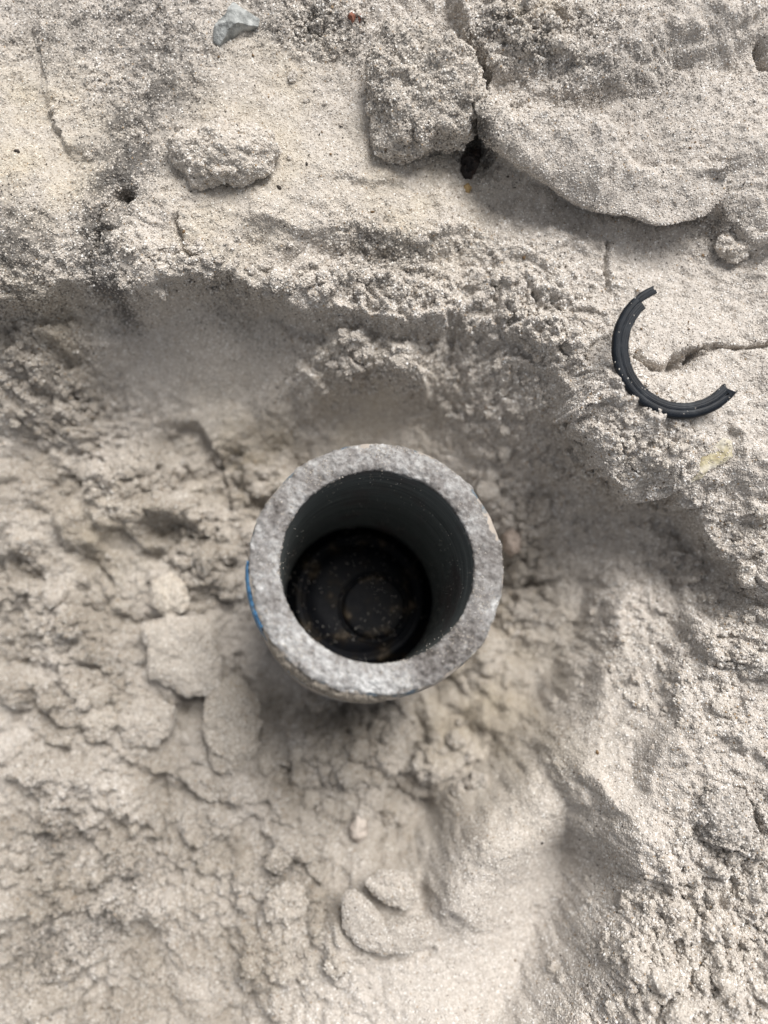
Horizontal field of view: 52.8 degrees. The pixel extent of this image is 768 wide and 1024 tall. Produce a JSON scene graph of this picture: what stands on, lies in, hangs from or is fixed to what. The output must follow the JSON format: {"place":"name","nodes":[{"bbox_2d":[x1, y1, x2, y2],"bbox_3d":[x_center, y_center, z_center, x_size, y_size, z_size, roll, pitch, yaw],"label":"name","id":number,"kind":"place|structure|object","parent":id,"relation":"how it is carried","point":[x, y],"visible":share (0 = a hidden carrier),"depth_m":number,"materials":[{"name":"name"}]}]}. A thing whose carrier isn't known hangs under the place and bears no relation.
{"place":"outdoors","nodes":[
{"label":"outdoors","id":0,"kind":"place"},
{"bbox_2d":[0,0,767,1023],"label":"ground","id":1,"kind":"structure","parent":0,"point":[616,194],"depth_m":0.24,"materials":[{"name":"beige sand"}]},
{"bbox_2d":[81,703,118,743],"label":"sand clod","id":2,"kind":"object","parent":1,"relation":"on","point":[92,721],"visible":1,"depth_m":0.27,"materials":[{"name":"beige sand"}]},
{"bbox_2d":[99,262,108,270],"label":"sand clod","id":3,"kind":"object","parent":1,"relation":"on","point":[105,267],"visible":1,"depth_m":0.23,"materials":[{"name":"beige sand"}]},
{"bbox_2d":[116,696,176,747],"bbox_3d":[-0.084,0.073,0.271,0.022,0.010,0.018,0,87,0],"label":"sand clod","id":4,"kind":"object","parent":1,"relation":"on","point":[149,723],"visible":1,"depth_m":0.27,"materials":[{"name":"beige sand"}]},
{"bbox_2d":[150,572,189,616],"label":"sand clod","id":5,"kind":"object","parent":1,"relation":"on","point":[169,594],"visible":1,"depth_m":0.27,"materials":[{"name":"beige sand"}]},
{"bbox_2d":[141,614,223,698],"bbox_3d":[-0.070,0.050,0.270,0.029,0.010,0.029,0,87,0],"label":"sand clod","id":6,"kind":"object","parent":1,"relation":"on","point":[184,655],"visible":1,"depth_m":0.27,"materials":[{"name":"beige sand"}]},
{"bbox_2d":[164,116,281,190],"bbox_3d":[-0.047,-0.105,0.225,0.034,0.016,0.021,0,87,0],"label":"sand clod","id":7,"kind":"object","parent":1,"relation":"on","point":[215,152],"visible":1,"depth_m":0.22,"materials":[{"name":"beige sand"}]},
{"bbox_2d":[201,675,262,775],"bbox_3d":[-0.053,0.075,0.270,0.021,0.013,0.035,0,87,0],"label":"sand clod","id":8,"kind":"object","parent":1,"relation":"on","point":[232,723],"visible":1,"depth_m":0.27,"materials":[{"name":"beige sand"}]},
{"bbox_2d":[213,2,259,46],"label":"stone","id":9,"kind":"object","parent":1,"relation":"on","point":[234,21],"visible":1,"depth_m":0.23,"materials":[{"name":"grey stone"}]},
{"bbox_2d":[263,882,308,925],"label":"sand clod","id":10,"kind":"object","parent":1,"relation":"on","point":[286,903],"visible":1,"depth_m":0.25,"materials":[{"name":"beige sand"}]},
{"bbox_2d":[348,12,355,22],"bbox_3d":[-0.010,-0.147,0.230,0.003,0.003,0.003,0,87,0],"label":"stone chip","id":11,"kind":"object","parent":1,"relation":"on","point":[351,16],"visible":1,"depth_m":0.23,"materials":[{"name":"pink stone"}]},
{"bbox_2d":[349,815,367,841],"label":"pebble","id":12,"kind":"object","parent":1,"relation":"on","point":[358,827],"visible":1,"depth_m":0.27,"materials":[{"name":"beige stone"}]},
{"bbox_2d":[245,443,503,703],"bbox_3d":[-0.006,0.025,0.249,0.071,0.091,0.072,29,75,1],"label":"pipe","id":13,"kind":"object","parent":1,"relation":"on","point":[387,559],"visible":1,"depth_m":0.22,"materials":[{"name":"grey concrete"}]},
{"bbox_2d":[0,1,754,974],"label":"organic specks","id":14,"kind":"object","parent":1,"relation":"on","point":[372,211],"visible":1,"depth_m":0.23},
{"bbox_2d":[0,0,767,1023],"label":"sand crumbs","id":15,"kind":"object","parent":1,"relation":"on","point":[134,472],"visible":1,"depth_m":0.26,"materials":[{"name":"beige sand"}]},
{"bbox_2d":[341,889,432,955],"bbox_3d":[0.001,0.132,0.248,0.029,0.008,0.020,0,87,0],"label":"sand clod","id":16,"kind":"object","parent":1,"relation":"on","point":[367,926],"visible":1,"depth_m":0.24,"materials":[{"name":"beige sand"}]},
{"bbox_2d":[364,869,419,910],"bbox_3d":[0.003,0.123,0.251,0.018,0.009,0.013,0,87,0],"label":"sand clod","id":17,"kind":"object","parent":1,"relation":"on","point":[395,888],"visible":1,"depth_m":0.25,"materials":[{"name":"beige sand"}]},
{"bbox_2d":[364,15,488,166],"bbox_3d":[0.012,-0.123,0.227,0.036,0.025,0.037,0,87,0],"label":"sand clod","id":18,"kind":"object","parent":1,"relation":"on","point":[425,89],"visible":1,"depth_m":0.22,"materials":[{"name":"beige sand"}]},
{"bbox_2d":[464,183,471,192],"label":"pebble","id":19,"kind":"object","parent":1,"relation":"on","point":[467,187],"visible":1,"depth_m":0.24,"materials":[{"name":"brown stone"}]},
{"bbox_2d":[460,149,480,179],"bbox_3d":[0.027,-0.106,0.238,0.006,0.008,0.010,0,87,0],"label":"charcoal bit","id":20,"kind":"object","parent":1,"relation":"on","point":[470,162],"visible":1,"depth_m":0.24,"materials":[{"name":"black"}]},
{"bbox_2d":[502,529,520,556],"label":"pebble","id":21,"kind":"object","parent":1,"relation":"on","point":[511,543],"visible":1,"depth_m":0.27,"materials":[{"name":"beige stone"}]},
{"bbox_2d":[611,286,737,418],"bbox_3d":[0.081,-0.045,0.216,0.035,0.002,0.038,0,87,0],"label":"broken ring","id":22,"kind":"object","parent":1,"relation":"on","point":[720,396],"visible":1,"depth_m":0.21,"materials":[{"name":"black rubber"}]},
{"bbox_2d":[691,438,732,482],"bbox_3d":[0.095,-0.015,0.224,0.012,0.004,0.013,0,87,0],"label":"bark flake","id":23,"kind":"object","parent":1,"relation":"on","point":[711,460],"visible":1,"depth_m":0.22,"materials":[{"name":"beige wood"}]},
{"bbox_2d":[699,785,756,850],"bbox_3d":[0.098,0.087,0.221,0.015,0.010,0.018,0,87,0],"label":"sand clod","id":24,"kind":"object","parent":1,"relation":"on","point":[728,814],"visible":1,"depth_m":0.22,"materials":[{"name":"beige sand"}]},
{"bbox_2d":[714,231,754,263],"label":"sand clod","id":25,"kind":"object","parent":1,"relation":"on","point":[728,247],"visible":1,"depth_m":0.23,"materials":[{"name":"beige sand"}]}
]}

